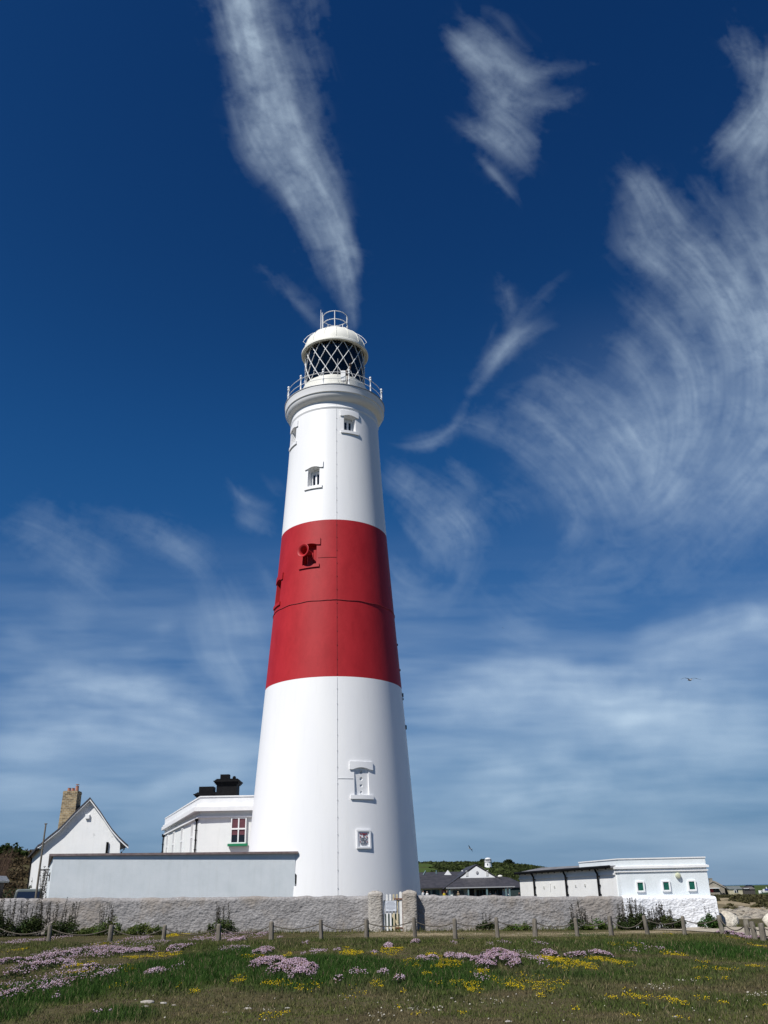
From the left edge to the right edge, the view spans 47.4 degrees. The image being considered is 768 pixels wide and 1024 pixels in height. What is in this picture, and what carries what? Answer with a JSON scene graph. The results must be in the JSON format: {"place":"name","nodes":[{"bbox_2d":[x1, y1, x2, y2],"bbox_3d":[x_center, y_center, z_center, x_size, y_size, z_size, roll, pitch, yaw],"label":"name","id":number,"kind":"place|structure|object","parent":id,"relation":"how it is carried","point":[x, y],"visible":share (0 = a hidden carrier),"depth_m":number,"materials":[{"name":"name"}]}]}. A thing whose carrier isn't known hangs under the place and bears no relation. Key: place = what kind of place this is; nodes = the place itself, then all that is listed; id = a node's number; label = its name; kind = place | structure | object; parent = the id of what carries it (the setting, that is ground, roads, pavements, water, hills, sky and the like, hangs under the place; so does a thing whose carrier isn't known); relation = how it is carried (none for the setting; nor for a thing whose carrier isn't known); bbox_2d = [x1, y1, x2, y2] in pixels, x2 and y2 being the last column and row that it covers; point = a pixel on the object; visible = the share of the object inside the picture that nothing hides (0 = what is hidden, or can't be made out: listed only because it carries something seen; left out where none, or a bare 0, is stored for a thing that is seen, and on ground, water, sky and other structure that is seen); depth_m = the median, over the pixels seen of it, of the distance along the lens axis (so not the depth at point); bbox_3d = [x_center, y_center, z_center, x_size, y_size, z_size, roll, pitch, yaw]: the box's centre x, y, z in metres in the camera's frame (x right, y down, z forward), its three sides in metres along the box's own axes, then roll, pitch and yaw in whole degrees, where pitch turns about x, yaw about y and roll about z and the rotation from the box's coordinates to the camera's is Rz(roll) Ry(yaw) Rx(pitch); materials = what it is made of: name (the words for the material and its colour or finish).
{"place":"outdoors","nodes":[
{"label":"outdoors","id":0,"kind":"place"},
{"bbox_2d":[0,855,767,1023],"bbox_3d":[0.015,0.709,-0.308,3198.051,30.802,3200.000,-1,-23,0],"label":"ground","id":1,"kind":"structure","parent":0,"point":[722,903],"depth_m":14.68,"materials":[{"name":"plant"}]},
{"bbox_2d":[0,876,8,898],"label":"garden shed","id":2,"kind":"structure","parent":1,"relation":"on","point":[4,879],"depth_m":55.50,"materials":[{"name":"metal"}]},
{"bbox_2d":[0,846,15,888],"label":"bare shrub","id":3,"kind":"object","parent":1,"relation":"on","point":[5,868],"visible":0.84,"depth_m":89.63,"materials":[{"name":"plant"}]},
{"bbox_2d":[3,887,16,897],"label":"bush","id":4,"kind":"object","parent":1,"relation":"on","point":[5,894],"visible":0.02,"depth_m":60.32,"materials":[{"name":"green plant"}]},
{"bbox_2d":[0,895,21,936],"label":"shrub","id":5,"kind":"object","parent":1,"relation":"on","point":[9,926],"visible":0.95,"depth_m":37.68,"materials":[{"name":"green plant"}]},
{"bbox_2d":[0,956,24,964],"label":"thrift clump","id":6,"kind":"object","parent":1,"relation":"on","point":[6,960],"visible":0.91,"depth_m":22.54,"materials":[{"name":"pink plant"}]},
{"bbox_2d":[0,842,28,856],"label":"bush","id":7,"kind":"object","parent":1,"relation":"on","point":[16,849],"visible":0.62,"depth_m":149.53,"materials":[{"name":"green plant"}]},
{"bbox_2d":[0,986,33,998],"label":"thrift clump","id":8,"kind":"object","parent":1,"relation":"on","point":[10,990],"visible":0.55,"depth_m":15.04,"materials":[{"name":"pink plant"}]},
{"bbox_2d":[0,849,38,897],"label":"scrub","id":9,"kind":"object","parent":1,"relation":"on","point":[18,873],"visible":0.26,"depth_m":127.87,"materials":[{"name":"brown plant"}]},
{"bbox_2d":[14,889,40,898],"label":"parked van","id":10,"kind":"object","parent":1,"relation":"on","point":[26,893],"visible":0.04,"depth_m":55.13,"materials":[{"name":"paint"}]},
{"bbox_2d":[15,898,50,936],"bbox_3d":[-15.246,17.631,38.125,1.420,1.570,1.237,10,-26,-24],"label":"shrub","id":11,"kind":"object","parent":1,"relation":"on","point":[33,924],"visible":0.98,"depth_m":37.81,"materials":[{"name":"green plant"}]},
{"bbox_2d":[0,950,77,979],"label":"thrift clump","id":12,"kind":"object","parent":1,"relation":"on","point":[34,961],"visible":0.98,"depth_m":20.81,"materials":[{"name":"pink plant"}]},
{"bbox_2d":[35,823,50,897],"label":"flagpole","id":13,"kind":"object","parent":1,"relation":"on","point":[38,877],"visible":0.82,"depth_m":42.85,"materials":[{"name":"metal"}]},
{"bbox_2d":[39,866,48,897],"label":"shrub","id":14,"kind":"object","parent":1,"relation":"on","point":[42,892],"visible":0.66,"depth_m":43.58,"materials":[{"name":"green plant"}]},
{"bbox_2d":[46,925,51,941],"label":"fence post","id":15,"kind":"object","parent":1,"relation":"on","point":[49,933],"visible":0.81,"depth_m":32.53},
{"bbox_2d":[31,974,89,992],"bbox_3d":[-6.215,9.053,16.767,0.458,0.194,3.530,-1,-23,0],"label":"thrift clump","id":16,"kind":"object","parent":1,"relation":"on","point":[52,985],"visible":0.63,"depth_m":16.69,"materials":[{"name":"pink plant"}]},
{"bbox_2d":[44,897,80,935],"bbox_3d":[-13.942,17.622,38.110,1.558,1.580,1.155,-1,-23,0],"label":"shrub","id":17,"kind":"object","parent":1,"relation":"on","point":[64,926],"visible":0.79,"depth_m":37.93,"materials":[{"name":"green plant"}]},
{"bbox_2d":[27,784,128,897],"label":"gabled house","id":18,"kind":"structure","parent":1,"relation":"on","point":[85,827],"depth_m":67.94,"materials":[{"name":"paint"}]},
{"bbox_2d":[73,925,103,935],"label":"shrub","id":19,"kind":"object","parent":1,"relation":"on","point":[87,930],"visible":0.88,"depth_m":37.80,"materials":[{"name":"green plant"}]},
{"bbox_2d":[82,962,118,978],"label":"thrift clump","id":20,"kind":"object","parent":1,"relation":"on","point":[94,965],"visible":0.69,"depth_m":19.88,"materials":[{"name":"pink plant"}]},
{"bbox_2d":[93,902,121,935],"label":"shrub","id":21,"kind":"object","parent":1,"relation":"on","point":[104,926],"visible":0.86,"depth_m":38.04,"materials":[{"name":"green plant"}]},
{"bbox_2d":[107,925,113,941],"bbox_3d":[-10.156,15.800,32.464,0.214,0.900,0.184,-16,-27,30],"label":"fence post","id":22,"kind":"object","parent":1,"relation":"on","point":[110,934],"visible":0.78,"depth_m":32.47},
{"bbox_2d":[67,943,196,957],"bbox_3d":[-7.899,13.462,26.917,3.563,0.262,5.624,-1,-23,0],"label":"thrift clump","id":23,"kind":"object","parent":1,"relation":"on","point":[119,951],"visible":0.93,"depth_m":26.30,"materials":[{"name":"pink plant"}]},
{"bbox_2d":[119,922,162,934],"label":"shrub","id":24,"kind":"object","parent":1,"relation":"on","point":[136,928],"visible":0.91,"depth_m":37.75,"materials":[{"name":"green plant"}]},
{"bbox_2d":[144,966,166,974],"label":"thrift clump","id":25,"kind":"object","parent":1,"relation":"on","point":[152,970],"visible":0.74,"depth_m":18.74,"materials":[{"name":"pink plant"}]},
{"bbox_2d":[161,924,166,941],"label":"fence post","id":26,"kind":"object","parent":1,"relation":"on","point":[164,930],"visible":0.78,"depth_m":32.48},
{"bbox_2d":[45,851,297,897],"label":"yard building","id":27,"kind":"structure","parent":1,"relation":"on","point":[170,875],"depth_m":46.78,"materials":[{"name":"paint"}]},
{"bbox_2d":[0,891,382,935],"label":"boundary wall","id":28,"kind":"structure","parent":1,"relation":"on","point":[196,914],"depth_m":39.18,"materials":[{"name":"stone"}]},
{"bbox_2d":[161,774,253,852],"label":"annex","id":29,"kind":"object","parent":1,"relation":"on","point":[209,819],"visible":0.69,"depth_m":58.13,"materials":[{"name":"white paint"}]},
{"bbox_2d":[171,832,174,852],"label":"window","id":30,"kind":"structure","parent":29,"relation":"in","point":[173,839],"depth_m":67.61,"materials":[{"name":"white paint"}]},
{"bbox_2d":[180,828,183,851],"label":"window","id":31,"kind":"structure","parent":29,"relation":"in","point":[182,829],"depth_m":63.89,"materials":[{"name":"white paint"}]},
{"bbox_2d":[189,823,193,851],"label":"window","id":32,"kind":"structure","parent":29,"relation":"in","point":[192,825],"depth_m":59.80,"materials":[{"name":"white paint"}]},
{"bbox_2d":[227,817,247,845],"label":"window","id":33,"kind":"structure","parent":29,"relation":"in","point":[237,833],"depth_m":57.43,"materials":[{"name":"white paint"}]},
{"bbox_2d":[216,924,220,940],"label":"fence post","id":34,"kind":"object","parent":1,"relation":"on","point":[218,933],"visible":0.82,"depth_m":32.46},
{"bbox_2d":[207,903,238,933],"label":"shrub","id":35,"kind":"object","parent":1,"relation":"on","point":[224,924],"visible":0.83,"depth_m":37.83,"materials":[{"name":"green plant"}]},
{"bbox_2d":[227,936,247,941],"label":"thrift clump","id":36,"kind":"object","parent":1,"relation":"on","point":[240,938],"visible":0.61,"depth_m":31.97,"materials":[{"name":"pink plant"}]},
{"bbox_2d":[250,945,274,955],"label":"thrift clump","id":37,"kind":"object","parent":1,"relation":"on","point":[262,949],"visible":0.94,"depth_m":24.99,"materials":[{"name":"pink plant"}]},
{"bbox_2d":[269,921,273,939],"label":"fence post","id":38,"kind":"object","parent":1,"relation":"on","point":[271,929],"visible":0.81,"depth_m":32.48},
{"bbox_2d":[247,955,319,981],"bbox_3d":[-2.256,10.096,19.492,1.624,0.334,6.340,3,-24,-10],"label":"thrift clump","id":39,"kind":"object","parent":1,"relation":"on","point":[305,966],"visible":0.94,"depth_m":18.46,"materials":[{"name":"pink plant"}]},
{"bbox_2d":[319,920,322,938],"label":"fence post","id":40,"kind":"object","parent":1,"relation":"on","point":[321,929],"visible":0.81,"depth_m":32.49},
{"bbox_2d":[249,310,420,922],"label":"lighthouse","id":41,"kind":"object","parent":1,"relation":"on","point":[333,803],"visible":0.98,"depth_m":54.17,"materials":[{"name":"white paint"}]},
{"bbox_2d":[273,572,283,610],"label":"window","id":42,"kind":"structure","parent":41,"relation":"in","point":[280,577],"depth_m":58.05,"materials":[{"name":"red paint"}]},
{"bbox_2d":[289,421,298,451],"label":"window","id":43,"kind":"structure","parent":41,"relation":"in","point":[296,423],"depth_m":62.76,"materials":[{"name":"white paint"}]},
{"bbox_2d":[298,538,320,569],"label":"window","id":44,"kind":"structure","parent":41,"relation":"in","point":[317,541],"depth_m":57.27,"materials":[{"name":"red paint"}]},
{"bbox_2d":[304,461,322,490],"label":"window","id":45,"kind":"structure","parent":41,"relation":"in","point":[314,484],"depth_m":60.01,"materials":[{"name":"white paint"}]},
{"bbox_2d":[340,410,358,435],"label":"window","id":46,"kind":"structure","parent":41,"relation":"in","point":[342,412],"depth_m":61.85,"materials":[{"name":"white paint"}]},
{"bbox_2d":[349,761,373,798],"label":"window","id":47,"kind":"structure","parent":41,"relation":"in","point":[352,764],"depth_m":50.73,"materials":[{"name":"white paint"}]},
{"bbox_2d":[0,931,676,1012],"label":"thrift scatter","id":48,"kind":"object","parent":1,"relation":"on","point":[202,937],"visible":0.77,"depth_m":24.35,"materials":[{"name":"pink plant"}]},
{"bbox_2d":[334,974,344,983],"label":"thrift clump","id":49,"kind":"object","parent":1,"relation":"on","point":[340,977],"visible":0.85,"depth_m":16.72,"materials":[{"name":"pink plant"}]},
{"bbox_2d":[364,919,368,937],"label":"fence post","id":50,"kind":"object","parent":1,"relation":"on","point":[366,928],"visible":0.81,"depth_m":32.47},
{"bbox_2d":[1,933,767,1019],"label":"yellow flowers","id":51,"kind":"object","parent":1,"relation":"on","point":[468,988],"visible":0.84,"depth_m":18.73,"materials":[{"name":"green plant"}]},
{"bbox_2d":[383,942,393,947],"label":"thrift clump","id":52,"kind":"object","parent":1,"relation":"on","point":[388,944],"visible":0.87,"depth_m":26.56,"materials":[{"name":"pink plant"}]},
{"bbox_2d":[393,974,404,983],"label":"thrift clump","id":53,"kind":"object","parent":1,"relation":"on","point":[400,978],"visible":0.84,"depth_m":16.46,"materials":[{"name":"pink plant"}]},
{"bbox_2d":[412,917,416,937],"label":"fence post","id":54,"kind":"object","parent":1,"relation":"on","point":[414,926],"visible":0.81,"depth_m":32.50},
{"bbox_2d":[416,954,439,960],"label":"thrift clump","id":55,"kind":"object","parent":1,"relation":"on","point":[430,957],"visible":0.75,"depth_m":21.74,"materials":[{"name":"pink plant"}]},
{"bbox_2d":[135,932,766,1020],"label":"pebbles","id":56,"kind":"object","parent":1,"relation":"on","point":[536,995],"visible":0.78,"depth_m":13.21,"materials":[{"name":"stone"}]},
{"bbox_2d":[452,918,457,938],"bbox_3d":[2.633,15.614,32.452,0.172,1.009,0.171,-1,-23,0],"label":"fence post","id":57,"kind":"object","parent":1,"relation":"on","point":[454,922],"visible":0.78,"depth_m":32.46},
{"bbox_2d":[442,951,472,961],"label":"thrift clump","id":58,"kind":"object","parent":1,"relation":"on","point":[449,955],"visible":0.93,"depth_m":22.00,"materials":[{"name":"pink plant"}]},
{"bbox_2d":[419,864,520,895],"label":"cafe","id":59,"kind":"structure","parent":1,"relation":"on","point":[475,880],"depth_m":155.87,"materials":[{"name":"stone"}]},
{"bbox_2d":[453,890,463,895],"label":"window","id":60,"kind":"structure","parent":59,"relation":"in","point":[461,892],"depth_m":155.38,"materials":[{"name":"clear glass"}]},
{"bbox_2d":[476,889,485,895],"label":"window","id":61,"kind":"structure","parent":59,"relation":"in","point":[480,892],"depth_m":155.34,"materials":[{"name":"black"}]},
{"bbox_2d":[488,889,502,895],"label":"window","id":62,"kind":"structure","parent":59,"relation":"in","point":[498,891],"depth_m":155.36,"materials":[{"name":"black"}]},
{"bbox_2d":[418,860,543,881],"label":"scrub","id":63,"kind":"object","parent":1,"relation":"on","point":[506,869],"visible":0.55,"depth_m":382.20,"materials":[{"name":"green plant"}]},
{"bbox_2d":[475,913,494,930],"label":"shrub","id":64,"kind":"object","parent":1,"relation":"on","point":[492,925],"visible":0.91,"depth_m":38.30,"materials":[{"name":"green plant"}]},
{"bbox_2d":[484,858,491,867],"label":"old lighthouse","id":65,"kind":"object","parent":1,"relation":"on","point":[488,863],"visible":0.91,"depth_m":390.23,"materials":[{"name":"white paint"}]},
{"bbox_2d":[469,947,523,969],"bbox_3d":[2.747,10.918,21.469,1.313,0.344,5.963,-4,-24,6],"label":"thrift clump","id":66,"kind":"object","parent":1,"relation":"on","point":[492,957],"visible":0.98,"depth_m":20.22,"materials":[{"name":"pink plant"}]},
{"bbox_2d":[494,917,499,937],"bbox_3d":[4.197,15.568,32.457,0.156,1.010,0.155,-1,-23,0],"label":"fence post","id":67,"kind":"object","parent":1,"relation":"on","point":[497,935],"visible":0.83,"depth_m":32.46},
{"bbox_2d":[402,890,623,930],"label":"boundary wall","id":68,"kind":"structure","parent":1,"relation":"on","point":[433,910],"depth_m":39.08,"materials":[{"name":"stone"}]},
{"bbox_2d":[383,892,402,930],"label":"gate","id":69,"kind":"structure","parent":68,"relation":"attached to","point":[391,919],"depth_m":38.83,"materials":[{"name":"white paint"}]},
{"bbox_2d":[385,900,396,910],"bbox_3d":[0.303,17.518,38.941,0.502,0.440,0.026,-1,-23,0],"label":"notice board","id":70,"kind":"object","parent":69,"relation":"attached to","point":[390,905],"visible":1,"depth_m":38.94,"materials":[{"name":"white"}]},
{"bbox_2d":[504,924,521,930],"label":"shrub","id":71,"kind":"object","parent":1,"relation":"on","point":[513,927],"visible":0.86,"depth_m":37.92,"materials":[{"name":"green plant"}]},
{"bbox_2d":[521,921,531,929],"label":"shrub","id":72,"kind":"object","parent":1,"relation":"on","point":[525,927],"visible":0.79,"depth_m":38.00,"materials":[{"name":"green plant"}]},
{"bbox_2d":[532,918,537,936],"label":"fence post","id":73,"kind":"object","parent":1,"relation":"on","point":[534,927],"visible":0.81,"depth_m":32.43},
{"bbox_2d":[514,865,618,896],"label":"wing","id":74,"kind":"structure","parent":1,"relation":"on","point":[574,881],"depth_m":45.33,"materials":[{"name":"paint"}]},
{"bbox_2d":[573,918,578,935],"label":"fence post","id":75,"kind":"object","parent":1,"relation":"on","point":[575,920],"visible":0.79,"depth_m":32.45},
{"bbox_2d":[539,948,614,959],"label":"thrift clump","id":76,"kind":"object","parent":1,"relation":"on","point":[595,951],"visible":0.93,"depth_m":22.92,"materials":[{"name":"pink plant"}]},
{"bbox_2d":[568,900,586,929],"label":"shrub","id":77,"kind":"object","parent":1,"relation":"on","point":[581,920],"visible":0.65,"depth_m":38.03,"materials":[{"name":"green plant"}]},
{"bbox_2d":[579,915,614,929],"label":"shrub","id":78,"kind":"object","parent":1,"relation":"on","point":[603,926],"visible":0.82,"depth_m":37.83,"materials":[{"name":"green plant"}]},
{"bbox_2d":[607,916,613,935],"bbox_3d":[8.412,15.496,32.438,0.179,0.983,0.178,-1,-23,0],"label":"fence post","id":79,"kind":"object","parent":1,"relation":"on","point":[610,926],"visible":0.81,"depth_m":32.45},
{"bbox_2d":[615,898,649,929],"bbox_3d":[10.648,17.302,37.714,1.427,1.329,1.261,-5,-24,8],"label":"shrub","id":80,"kind":"object","parent":1,"relation":"on","point":[632,920],"visible":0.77,"depth_m":37.52,"materials":[{"name":"green plant"}]},
{"bbox_2d":[578,857,710,895],"bbox_3d":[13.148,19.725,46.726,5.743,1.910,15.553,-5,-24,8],"label":"fog signal building","id":81,"kind":"structure","parent":1,"relation":"on","point":[674,876],"depth_m":40.01,"materials":[{"name":"white paint"}]},
{"bbox_2d":[635,881,645,891],"bbox_3d":[11.655,17.034,39.812,0.390,0.470,0.120,-1,-23,0],"label":"window","id":82,"kind":"structure","parent":81,"relation":"in","point":[640,885],"depth_m":39.78,"materials":[{"name":"white paint"}]},
{"bbox_2d":[661,880,670,891],"bbox_3d":[12.825,17.009,39.812,0.390,0.470,0.120,-1,-23,0],"label":"window","id":83,"kind":"structure","parent":81,"relation":"in","point":[666,887],"depth_m":39.78,"materials":[{"name":"white paint"}]},
{"bbox_2d":[687,880,696,890],"bbox_3d":[13.995,16.984,39.812,0.390,0.470,0.120,-1,-23,0],"label":"window","id":84,"kind":"structure","parent":81,"relation":"in","point":[691,884],"depth_m":39.79,"materials":[{"name":"white paint"}]},
{"bbox_2d":[642,915,649,933],"bbox_3d":[9.726,15.469,32.435,0.219,0.960,0.177,-1,-23,0],"label":"fence post","id":85,"kind":"object","parent":1,"relation":"on","point":[645,924],"visible":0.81,"depth_m":32.45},
{"bbox_2d":[0,919,767,935],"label":"rope","id":86,"kind":"object","parent":85,"relation":"attached to","point":[382,926],"visible":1,"depth_m":32.53,"materials":[{"name":"fabric"}]},
{"bbox_2d":[643,902,686,929],"bbox_3d":[11.947,17.313,37.543,1.772,1.132,1.221,-1,-23,0],"label":"shrub","id":87,"kind":"object","parent":1,"relation":"on","point":[662,918],"visible":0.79,"depth_m":37.41,"materials":[{"name":"green plant"}]},
{"bbox_2d":[622,895,718,928],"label":"boundary wall","id":88,"kind":"structure","parent":1,"relation":"on","point":[690,908],"depth_m":39.08,"materials":[{"name":"paint"}]},
{"bbox_2d":[681,916,686,934],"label":"fence post","id":89,"kind":"object","parent":1,"relation":"on","point":[684,932],"visible":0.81,"depth_m":32.44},
{"bbox_2d":[697,906,724,928],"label":"shrub","id":90,"kind":"object","parent":1,"relation":"on","point":[709,918],"visible":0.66,"depth_m":37.31,"materials":[{"name":"green plant"}]},
{"bbox_2d":[708,878,725,894],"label":"stone boathouse","id":91,"kind":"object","parent":1,"relation":"on","point":[715,887],"visible":0.67,"depth_m":187.78,"materials":[{"name":"stone"}]},
{"bbox_2d":[717,915,724,933],"bbox_3d":[12.500,15.443,32.442,0.200,0.940,0.195,-1,-23,0],"label":"fence post","id":92,"kind":"object","parent":1,"relation":"on","point":[720,925],"visible":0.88,"depth_m":32.43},
{"bbox_2d":[719,910,738,926],"bbox_3d":[15.563,18.584,39.584,0.972,1.037,0.849,-1,-23,0],"label":"boulder","id":93,"kind":"object","parent":1,"relation":"on","point":[729,919],"visible":0.44,"depth_m":39.40,"materials":[{"name":"stone"}]},
{"bbox_2d":[725,886,742,894],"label":"hut","id":94,"kind":"object","parent":1,"relation":"on","point":[733,890],"visible":0.84,"depth_m":187.66,"materials":[{"name":"white paint"}]},
{"bbox_2d":[711,894,767,908],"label":"scrub","id":95,"kind":"object","parent":1,"relation":"on","point":[756,898],"visible":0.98,"depth_m":109.65,"materials":[{"name":"green plant"}]},
{"bbox_2d":[713,930,767,939],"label":"thrift clump","id":96,"kind":"object","parent":1,"relation":"on","point":[729,932],"visible":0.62,"depth_m":30.93,"materials":[{"name":"pink plant"}]},
{"bbox_2d":[719,906,767,919],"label":"rocks","id":97,"kind":"object","parent":1,"relation":"on","point":[750,913],"visible":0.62,"depth_m":64.40,"materials":[{"name":"stone"}]},
{"bbox_2d":[741,887,749,894],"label":"hut","id":98,"kind":"object","parent":1,"relation":"on","point":[746,890],"visible":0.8,"depth_m":187.52,"materials":[{"name":"white paint"}]},
{"bbox_2d":[743,919,750,936],"bbox_3d":[12.278,14.257,29.561,0.196,0.904,0.209,-1,-23,0],"label":"fence post","id":99,"kind":"object","parent":1,"relation":"on","point":[746,928],"visible":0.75,"depth_m":29.57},
{"bbox_2d":[749,921,757,939],"bbox_3d":[12.166,13.913,28.732,0.193,0.870,0.178,-1,-23,0],"label":"fence post","id":100,"kind":"object","parent":1,"relation":"on","point":[753,930],"visible":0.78,"depth_m":28.75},
{"bbox_2d":[758,923,766,940],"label":"fence post","id":101,"kind":"object","parent":1,"relation":"on","point":[761,927],"visible":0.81,"depth_m":27.91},
{"bbox_2d":[762,913,767,926],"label":"boulder","id":102,"kind":"object","parent":1,"relation":"on","point":[765,919],"visible":0.94,"depth_m":37.80,"materials":[{"name":"stone"}]},
{"bbox_2d":[0,0,767,884],"label":"sky","id":103,"kind":"structure","parent":0,"point":[542,225],"materials":[{"name":"blue"}]},
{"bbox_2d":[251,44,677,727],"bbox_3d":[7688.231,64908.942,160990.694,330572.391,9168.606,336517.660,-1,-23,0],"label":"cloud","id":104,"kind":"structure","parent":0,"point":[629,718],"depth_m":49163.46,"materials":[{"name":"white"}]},
{"bbox_2d":[657,927,767,935],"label":"path","id":105,"kind":"structure","parent":0,"point":[709,929],"depth_m":36.13,"materials":[{"name":"gravel"}]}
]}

